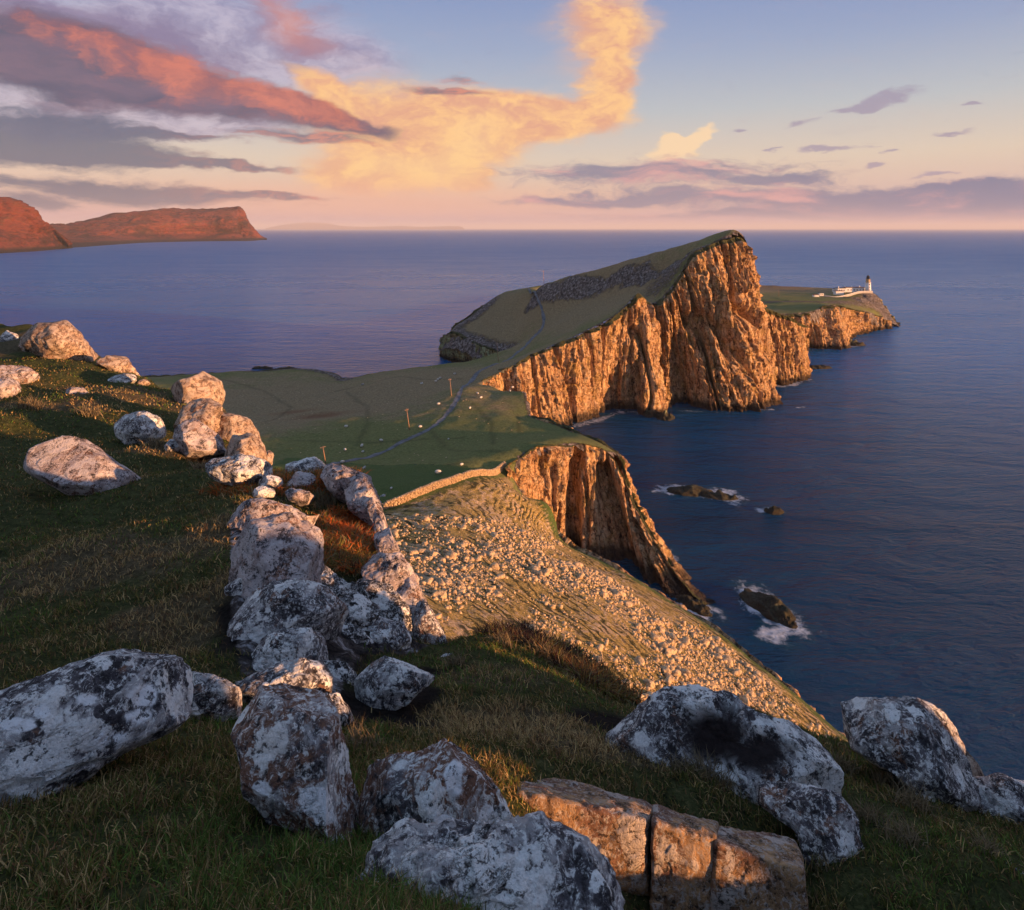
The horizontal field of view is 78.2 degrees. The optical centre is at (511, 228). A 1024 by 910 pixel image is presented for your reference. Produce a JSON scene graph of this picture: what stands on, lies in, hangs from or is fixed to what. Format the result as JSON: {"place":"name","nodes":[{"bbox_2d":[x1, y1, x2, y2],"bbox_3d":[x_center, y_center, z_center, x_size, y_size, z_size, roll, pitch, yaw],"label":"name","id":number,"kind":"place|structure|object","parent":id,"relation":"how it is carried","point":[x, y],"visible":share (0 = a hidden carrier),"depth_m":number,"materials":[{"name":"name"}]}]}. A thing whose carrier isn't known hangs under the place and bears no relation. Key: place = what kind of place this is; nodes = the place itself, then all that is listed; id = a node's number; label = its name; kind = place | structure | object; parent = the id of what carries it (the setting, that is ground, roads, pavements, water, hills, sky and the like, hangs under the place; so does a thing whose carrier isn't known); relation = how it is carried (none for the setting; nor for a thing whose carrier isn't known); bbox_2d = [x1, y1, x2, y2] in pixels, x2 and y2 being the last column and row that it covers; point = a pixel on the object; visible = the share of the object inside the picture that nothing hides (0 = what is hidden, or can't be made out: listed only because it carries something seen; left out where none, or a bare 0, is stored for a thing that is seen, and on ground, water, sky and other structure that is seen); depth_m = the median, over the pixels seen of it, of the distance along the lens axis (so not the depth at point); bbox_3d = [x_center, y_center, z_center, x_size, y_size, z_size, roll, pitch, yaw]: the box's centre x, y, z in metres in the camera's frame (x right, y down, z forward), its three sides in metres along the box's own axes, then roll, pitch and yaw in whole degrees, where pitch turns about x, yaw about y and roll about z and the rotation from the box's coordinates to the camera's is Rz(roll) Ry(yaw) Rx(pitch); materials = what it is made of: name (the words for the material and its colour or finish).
{"place":"outdoors","nodes":[
{"label":"outdoors","id":0,"kind":"place"},
{"bbox_2d":[0,197,72,252],"bbox_3d":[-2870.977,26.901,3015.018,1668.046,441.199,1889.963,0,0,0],"label":"hills","id":1,"kind":"structure","parent":0,"point":[24,227],"depth_m":2809.89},
{"bbox_2d":[50,206,266,247],"bbox_3d":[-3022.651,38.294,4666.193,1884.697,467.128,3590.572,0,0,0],"label":"hills","id":2,"kind":"structure","parent":0,"point":[189,224],"depth_m":4936.30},
{"bbox_2d":[140,369,383,378],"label":"cliff","id":3,"kind":"structure","parent":0,"point":[210,372],"depth_m":396.25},
{"bbox_2d":[265,222,463,228],"bbox_3d":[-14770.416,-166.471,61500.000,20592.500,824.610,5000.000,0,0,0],"label":"hills","id":4,"kind":"structure","parent":0,"point":[306,225],"depth_m":60276.14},
{"bbox_2d":[326,288,544,464],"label":"path","id":5,"kind":"structure","parent":0,"point":[457,397],"depth_m":263.79,"materials":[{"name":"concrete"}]},
{"bbox_2d":[147,230,745,495],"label":"meadow","id":6,"kind":"structure","parent":0,"point":[503,320],"depth_m":306.83,"materials":[{"name":"plant"}]},
{"bbox_2d":[242,307,610,460],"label":"loose stones","id":7,"kind":"object","parent":6,"relation":"on","point":[382,414],"visible":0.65,"depth_m":260.36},
{"bbox_2d":[438,304,498,362],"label":"cliff","id":8,"kind":"structure","parent":0,"point":[452,355],"depth_m":470.17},
{"bbox_2d":[0,229,1023,779],"bbox_3d":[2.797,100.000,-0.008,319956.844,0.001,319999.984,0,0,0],"label":"sea","id":9,"kind":"structure","parent":0,"point":[882,557],"depth_m":353.83,"materials":[{"name":"liquid"}]},
{"bbox_2d":[251,366,272,368],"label":"sea rock","id":10,"kind":"object","parent":9,"relation":"in","point":[260,367],"visible":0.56,"depth_m":448.26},
{"bbox_2d":[268,366,294,369],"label":"sea rock","id":11,"kind":"object","parent":9,"relation":"in","point":[288,367],"visible":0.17,"depth_m":441.91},
{"bbox_2d":[643,409,656,417],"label":"sea rock","id":12,"kind":"object","parent":9,"relation":"in","point":[647,413],"visible":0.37,"depth_m":334.29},
{"bbox_2d":[657,410,674,420],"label":"sea rock","id":13,"kind":"object","parent":9,"relation":"in","point":[665,415],"visible":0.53,"depth_m":329.92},
{"bbox_2d":[666,484,712,496],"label":"sea rock","id":14,"kind":"object","parent":9,"relation":"in","point":[693,490],"visible":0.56,"depth_m":237.04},
{"bbox_2d":[676,594,710,611],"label":"sea rock","id":15,"kind":"object","parent":9,"relation":"in","point":[690,602],"visible":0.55,"depth_m":166.36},
{"bbox_2d":[696,607,712,616],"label":"sea rock","id":16,"kind":"object","parent":9,"relation":"in","point":[703,612],"visible":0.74,"depth_m":163.11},
{"bbox_2d":[701,489,737,500],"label":"sea rock","id":17,"kind":"object","parent":9,"relation":"in","point":[718,494],"visible":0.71,"depth_m":233.27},
{"bbox_2d":[739,588,796,624],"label":"sea rock","id":18,"kind":"object","parent":9,"relation":"in","point":[774,608],"visible":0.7,"depth_m":164.62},
{"bbox_2d":[763,505,783,514],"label":"sea rock","id":19,"kind":"object","parent":9,"relation":"in","point":[774,510],"visible":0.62,"depth_m":221.12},
{"bbox_2d":[778,616,797,628],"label":"sea rock","id":20,"kind":"object","parent":9,"relation":"in","point":[792,625],"visible":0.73,"depth_m":159.00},
{"bbox_2d":[809,365,831,368],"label":"sea rock","id":21,"kind":"object","parent":9,"relation":"in","point":[819,367],"visible":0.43,"depth_m":449.25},
{"bbox_2d":[849,339,865,345],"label":"sea rock","id":22,"kind":"object","parent":9,"relation":"in","point":[854,342],"visible":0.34,"depth_m":537.43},
{"bbox_2d":[0,324,1023,909],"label":"hilltop ground","id":23,"kind":"structure","parent":0,"point":[344,648],"depth_m":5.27,"materials":[{"name":"plant"}]},
{"bbox_2d":[0,330,18,341],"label":"boulder","id":24,"kind":"object","parent":23,"relation":"on","point":[7,335],"visible":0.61,"depth_m":30.66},
{"bbox_2d":[0,376,21,398],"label":"boulder","id":25,"kind":"object","parent":23,"relation":"on","point":[10,387],"visible":0.81,"depth_m":19.98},
{"bbox_2d":[0,365,39,383],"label":"boulder","id":26,"kind":"object","parent":23,"relation":"on","point":[21,374],"visible":0.59,"depth_m":21.63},
{"bbox_2d":[20,320,98,361],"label":"boulder","id":27,"kind":"object","parent":23,"relation":"on","point":[63,339],"visible":0.83,"depth_m":26.97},
{"bbox_2d":[65,387,88,393],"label":"boulder","id":28,"kind":"object","parent":23,"relation":"on","point":[75,390],"visible":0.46,"depth_m":20.31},
{"bbox_2d":[23,435,140,495],"bbox_3d":[-7.462,4.370,10.980,1.806,1.484,1.249,0,0,0],"label":"boulder","id":29,"kind":"object","parent":23,"relation":"on","point":[69,465],"visible":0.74,"depth_m":10.68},
{"bbox_2d":[0,648,193,805],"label":"boulder","id":30,"kind":"object","parent":23,"relation":"on","point":[80,722],"visible":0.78,"depth_m":2.42,"materials":[{"name":"stone"}]},
{"bbox_2d":[96,355,139,375],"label":"boulder","id":31,"kind":"object","parent":23,"relation":"on","point":[122,364],"visible":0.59,"depth_m":26.18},
{"bbox_2d":[108,373,136,383],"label":"boulder","id":32,"kind":"object","parent":23,"relation":"on","point":[127,377],"visible":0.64,"depth_m":24.57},
{"bbox_2d":[113,411,165,444],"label":"boulder","id":33,"kind":"object","parent":23,"relation":"on","point":[137,427],"visible":0.89,"depth_m":15.04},
{"bbox_2d":[137,379,150,385],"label":"boulder","id":34,"kind":"object","parent":23,"relation":"on","point":[145,382],"visible":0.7,"depth_m":25.03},
{"bbox_2d":[164,439,179,451],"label":"boulder","id":35,"kind":"object","parent":23,"relation":"on","point":[171,445],"visible":0.62,"depth_m":14.00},
{"bbox_2d":[171,371,224,404],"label":"boulder","id":36,"kind":"object","parent":23,"relation":"on","point":[201,384],"visible":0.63,"depth_m":21.54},
{"bbox_2d":[173,398,222,432],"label":"boulder","id":37,"kind":"object","parent":23,"relation":"on","point":[208,412],"visible":0.6,"depth_m":17.36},
{"bbox_2d":[173,418,225,458],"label":"boulder","id":38,"kind":"object","parent":23,"relation":"on","point":[194,438],"visible":0.98,"depth_m":13.98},
{"bbox_2d":[190,671,241,721],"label":"boulder","id":39,"kind":"object","parent":23,"relation":"on","point":[215,695],"visible":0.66,"depth_m":3.46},
{"bbox_2d":[224,578,241,595],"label":"boulder","id":40,"kind":"object","parent":23,"relation":"on","point":[233,588],"visible":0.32,"depth_m":5.82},
{"bbox_2d":[205,454,272,486],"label":"boulder","id":41,"kind":"object","parent":23,"relation":"on","point":[238,469],"visible":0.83,"depth_m":10.03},
{"bbox_2d":[217,412,261,440],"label":"boulder","id":42,"kind":"object","parent":23,"relation":"on","point":[231,424],"visible":0.46,"depth_m":17.60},
{"bbox_2d":[224,433,266,460],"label":"boulder","id":43,"kind":"object","parent":23,"relation":"on","point":[249,444],"visible":0.56,"depth_m":13.88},
{"bbox_2d":[252,486,275,497],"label":"boulder","id":44,"kind":"object","parent":23,"relation":"on","point":[263,492],"visible":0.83,"depth_m":9.38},
{"bbox_2d":[267,450,273,464],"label":"boulder","id":45,"kind":"object","parent":23,"relation":"on","point":[270,455],"visible":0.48,"depth_m":15.48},
{"bbox_2d":[259,475,283,488],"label":"boulder","id":46,"kind":"object","parent":23,"relation":"on","point":[272,481],"visible":0.72,"depth_m":9.87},
{"bbox_2d":[226,497,319,530],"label":"boulder","id":47,"kind":"object","parent":23,"relation":"on","point":[244,513],"visible":0.49,"depth_m":7.90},
{"bbox_2d":[228,512,323,600],"bbox_3d":[-2.312,3.294,6.125,0.872,0.938,0.863,0,0,0],"label":"boulder","id":48,"kind":"object","parent":23,"relation":"on","point":[273,547],"visible":0.62,"depth_m":5.95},
{"bbox_2d":[235,657,332,704],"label":"boulder","id":49,"kind":"object","parent":23,"relation":"on","point":[306,673],"visible":0.56,"depth_m":3.88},
{"bbox_2d":[227,578,348,643],"bbox_3d":[-1.884,3.272,5.322,0.981,0.609,0.547,0,0,-19],"label":"boulder","id":50,"kind":"object","parent":23,"relation":"on","point":[274,606],"visible":0.71,"depth_m":5.17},
{"bbox_2d":[251,627,328,670],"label":"boulder","id":51,"kind":"object","parent":23,"relation":"on","point":[278,646],"visible":0.54,"depth_m":4.73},
{"bbox_2d":[230,683,359,844],"bbox_3d":[-0.792,1.936,2.251,0.507,0.495,0.429,0,0,0],"label":"boulder","id":52,"kind":"object","parent":23,"relation":"on","point":[289,743],"visible":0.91,"depth_m":2.15,"materials":[{"name":"stone"}]},
{"bbox_2d":[285,488,314,505],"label":"boulder","id":53,"kind":"object","parent":23,"relation":"on","point":[300,497],"visible":1,"depth_m":9.36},
{"bbox_2d":[287,471,315,487],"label":"boulder","id":54,"kind":"object","parent":23,"relation":"on","point":[300,477],"visible":0.61,"depth_m":10.03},
{"bbox_2d":[285,457,325,472],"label":"boulder","id":55,"kind":"object","parent":23,"relation":"on","point":[311,463],"visible":0.55,"depth_m":10.79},
{"bbox_2d":[320,464,348,480],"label":"boulder","id":56,"kind":"object","parent":23,"relation":"on","point":[326,467],"visible":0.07,"depth_m":10.13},
{"bbox_2d":[325,692,353,726],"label":"boulder","id":57,"kind":"object","parent":23,"relation":"on","point":[344,710],"visible":0.27,"depth_m":3.76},
{"bbox_2d":[321,565,373,685],"bbox_3d":[-1.994,3.811,6.143,1.398,1.510,4.112,0,0,-26],"label":"rock ledge","id":58,"kind":"object","parent":23,"relation":"on","point":[344,671],"visible":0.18,"depth_m":5.90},
{"bbox_2d":[329,584,379,627],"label":"boulder","id":59,"kind":"object","parent":23,"relation":"on","point":[364,611],"visible":0.45,"depth_m":6.19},
{"bbox_2d":[343,581,370,599],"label":"boulder","id":60,"kind":"object","parent":23,"relation":"on","point":[351,585],"visible":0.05,"depth_m":6.84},
{"bbox_2d":[322,463,447,643],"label":"crag","id":61,"kind":"structure","parent":23,"relation":"on","point":[389,582],"depth_m":7.07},
{"bbox_2d":[362,616,411,649],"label":"boulder","id":62,"kind":"object","parent":23,"relation":"on","point":[395,635],"visible":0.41,"depth_m":6.13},
{"bbox_2d":[354,655,435,709],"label":"boulder","id":63,"kind":"object","parent":23,"relation":"on","point":[385,682],"visible":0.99,"depth_m":4.49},
{"bbox_2d":[194,463,652,706],"bbox_3d":[-1.877,4.412,8.486,2.774,1.340,7.549,0,0,-44],"label":"heather","id":64,"kind":"object","parent":23,"relation":"on","point":[345,539],"visible":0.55,"depth_m":7.61,"materials":[{"name":"brown plant"}]},
{"bbox_2d":[357,738,513,837],"bbox_3d":[-0.287,2.073,2.270,0.525,0.404,0.394,0,0,35],"label":"boulder","id":65,"kind":"object","parent":23,"relation":"on","point":[442,780],"visible":0.61,"depth_m":2.20,"materials":[{"name":"stone"}]},
{"bbox_2d":[356,811,624,909],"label":"boulder","id":66,"kind":"object","parent":23,"relation":"on","point":[538,860],"visible":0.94,"depth_m":1.71,"materials":[{"name":"stone"}]},
{"bbox_2d":[516,777,652,895],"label":"block","id":67,"kind":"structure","parent":23,"relation":"on","point":[615,828],"depth_m":2.99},
{"bbox_2d":[649,804,718,909],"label":"block","id":68,"kind":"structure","parent":23,"relation":"on","point":[681,848],"depth_m":2.93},
{"bbox_2d":[605,684,843,806],"bbox_3d":[1.296,3.268,3.966,1.428,0.563,0.569,0,0,20],"label":"boulder","id":69,"kind":"object","parent":23,"relation":"on","point":[752,746],"visible":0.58,"depth_m":3.88,"materials":[{"name":"stone"}]},
{"bbox_2d":[710,825,808,909],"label":"block","id":70,"kind":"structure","parent":23,"relation":"on","point":[753,870],"depth_m":2.90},
{"bbox_2d":[756,781,864,865],"bbox_3d":[1.591,3.189,3.350,0.472,0.434,0.421,0,0,0],"label":"boulder","id":71,"kind":"object","parent":23,"relation":"on","point":[816,818],"visible":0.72,"depth_m":3.27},
{"bbox_2d":[840,696,981,811],"bbox_3d":[2.755,3.685,4.374,0.814,0.738,0.798,0,0,0],"label":"boulder","id":72,"kind":"object","parent":23,"relation":"on","point":[916,738],"visible":0.85,"depth_m":4.23,"materials":[{"name":"stone"}]},
{"bbox_2d":[965,749,984,776],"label":"boulder","id":73,"kind":"object","parent":23,"relation":"on","point":[976,769],"visible":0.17,"depth_m":4.96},
{"bbox_2d":[975,772,1023,824],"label":"boulder","id":74,"kind":"object","parent":23,"relation":"on","point":[1002,794],"visible":0.48,"depth_m":4.18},
{"bbox_2d":[0,0,1023,228],"label":"sky","id":75,"kind":"structure","parent":0,"point":[467,114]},
{"bbox_2d":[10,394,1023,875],"bbox_3d":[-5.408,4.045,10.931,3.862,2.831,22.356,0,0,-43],"label":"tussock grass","id":76,"kind":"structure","parent":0,"point":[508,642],"depth_m":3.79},
{"bbox_2d":[272,458,847,741],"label":"talus slope","id":77,"kind":"structure","parent":0,"point":[487,497],"depth_m":117.46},
{"bbox_2d":[409,549,418,555],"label":"stone","id":78,"kind":"object","parent":77,"relation":"on","point":[414,552],"visible":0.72,"depth_m":111.06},
{"bbox_2d":[416,548,426,553],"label":"stone","id":79,"kind":"object","parent":77,"relation":"on","point":[421,550],"visible":0.69,"depth_m":112.72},
{"bbox_2d":[433,590,446,598],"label":"stone","id":80,"kind":"object","parent":77,"relation":"on","point":[441,593],"visible":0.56,"depth_m":89.12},
{"bbox_2d":[435,577,444,586],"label":"stone","id":81,"kind":"object","parent":77,"relation":"on","point":[440,582],"visible":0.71,"depth_m":95.68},
{"bbox_2d":[382,461,506,508],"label":"dry stone wall","id":82,"kind":"structure","parent":77,"relation":"on","point":[417,492],"depth_m":159.95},
{"bbox_2d":[446,551,455,559],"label":"stone","id":83,"kind":"object","parent":77,"relation":"on","point":[451,554],"visible":0.59,"depth_m":112.53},
{"bbox_2d":[490,562,499,569],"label":"stone","id":84,"kind":"object","parent":77,"relation":"on","point":[494,565],"visible":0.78,"depth_m":112.27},
{"bbox_2d":[600,591,608,598],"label":"stone","id":85,"kind":"object","parent":77,"relation":"on","point":[603,594],"visible":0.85,"depth_m":117.30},
{"bbox_2d":[384,483,840,739],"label":"scree","id":86,"kind":"structure","parent":77,"relation":"on","point":[581,573],"depth_m":111.47,"materials":[{"name":"stone"}]},
{"bbox_2d":[616,590,625,596],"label":"stone","id":87,"kind":"object","parent":77,"relation":"on","point":[619,593],"visible":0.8,"depth_m":121.21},
{"bbox_2d":[623,601,632,607],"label":"stone","id":88,"kind":"object","parent":77,"relation":"on","point":[628,603],"visible":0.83,"depth_m":117.83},
{"bbox_2d":[634,656,644,665],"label":"stone","id":89,"kind":"object","parent":77,"relation":"on","point":[639,660],"visible":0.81,"depth_m":92.58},
{"bbox_2d":[644,679,654,689],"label":"stone","id":90,"kind":"object","parent":77,"relation":"on","point":[650,684],"visible":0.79,"depth_m":86.92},
{"bbox_2d":[650,632,662,641],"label":"stone","id":91,"kind":"object","parent":77,"relation":"on","point":[654,637],"visible":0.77,"depth_m":105.23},
{"bbox_2d":[652,618,663,626],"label":"stone","id":92,"kind":"object","parent":77,"relation":"on","point":[658,622],"visible":0.81,"depth_m":114.40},
{"bbox_2d":[656,642,667,648],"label":"stone","id":93,"kind":"object","parent":77,"relation":"on","point":[664,645],"visible":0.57,"depth_m":102.74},
{"bbox_2d":[664,676,671,685],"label":"stone","id":94,"kind":"object","parent":77,"relation":"on","point":[668,679],"visible":0.73,"depth_m":90.08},
{"bbox_2d":[664,648,674,656],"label":"stone","id":95,"kind":"object","parent":77,"relation":"on","point":[670,650],"visible":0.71,"depth_m":101.26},
{"bbox_2d":[668,633,677,641],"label":"stone","id":96,"kind":"object","parent":77,"relation":"on","point":[672,636],"visible":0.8,"depth_m":110.10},
{"bbox_2d":[672,669,680,676],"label":"stone","id":97,"kind":"object","parent":77,"relation":"on","point":[676,672],"visible":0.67,"depth_m":93.41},
{"bbox_2d":[679,637,689,645],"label":"stone","id":98,"kind":"object","parent":77,"relation":"on","point":[685,640],"visible":0.69,"depth_m":110.90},
{"bbox_2d":[681,668,690,677],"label":"stone","id":99,"kind":"object","parent":77,"relation":"on","point":[686,671],"visible":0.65,"depth_m":95.74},
{"bbox_2d":[700,639,709,646],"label":"stone","id":100,"kind":"object","parent":77,"relation":"on","point":[705,641],"visible":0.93,"depth_m":115.07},
{"bbox_2d":[714,647,723,653],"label":"stone","id":101,"kind":"object","parent":77,"relation":"on","point":[719,650],"visible":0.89,"depth_m":114.51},
{"bbox_2d":[722,655,733,666],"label":"stone","id":102,"kind":"object","parent":77,"relation":"on","point":[728,658],"visible":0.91,"depth_m":111.16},
{"bbox_2d":[741,698,749,705],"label":"stone","id":103,"kind":"object","parent":77,"relation":"on","point":[746,701],"visible":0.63,"depth_m":96.87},
{"bbox_2d":[481,293,668,425],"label":"cliff","id":104,"kind":"structure","parent":0,"point":[613,362],"depth_m":333.08,"materials":[{"name":"stone"}]},
{"bbox_2d":[503,443,715,604],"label":"cliff","id":105,"kind":"structure","parent":0,"point":[585,495],"depth_m":192.37,"materials":[{"name":"stone"}]},
{"bbox_2d":[531,415,691,580],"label":"cliff","id":106,"kind":"structure","parent":0,"point":[623,464],"depth_m":197.75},
{"bbox_2d":[512,476,844,735],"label":"cliff","id":107,"kind":"structure","parent":0,"point":[566,540],"depth_m":133.12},
{"bbox_2d":[653,237,782,411],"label":"cliff","id":108,"kind":"structure","parent":0,"point":[717,347],"depth_m":353.81,"materials":[{"name":"stone"}]},
{"bbox_2d":[763,307,812,385],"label":"cliff","id":109,"kind":"structure","parent":0,"point":[788,334],"depth_m":404.89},
{"bbox_2d":[759,285,899,326],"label":"headland","id":110,"kind":"structure","parent":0,"point":[785,300],"depth_m":630.44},
{"bbox_2d":[833,290,843,294],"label":"outbuilding","id":111,"kind":"structure","parent":110,"relation":"on","point":[838,292],"depth_m":678.00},
{"bbox_2d":[824,291,872,296],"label":"boundary wall","id":112,"kind":"structure","parent":110,"relation":"on","point":[854,293],"depth_m":670.53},
{"bbox_2d":[843,286,864,291],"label":"keepers house","id":113,"kind":"structure","parent":110,"relation":"on","point":[852,289],"depth_m":702.00,"materials":[{"name":"paint"}]},
{"bbox_2d":[865,275,870,290],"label":"lighthouse","id":114,"kind":"object","parent":110,"relation":"on","point":[867,285],"visible":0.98,"depth_m":695.99,"materials":[{"name":"paint"}]},
{"bbox_2d":[781,304,892,350],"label":"cliff","id":115,"kind":"structure","parent":0,"point":[833,329],"depth_m":527.45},
{"bbox_2d":[875,294,900,326],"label":"cliff","id":116,"kind":"structure","parent":0,"point":[893,317],"depth_m":669.85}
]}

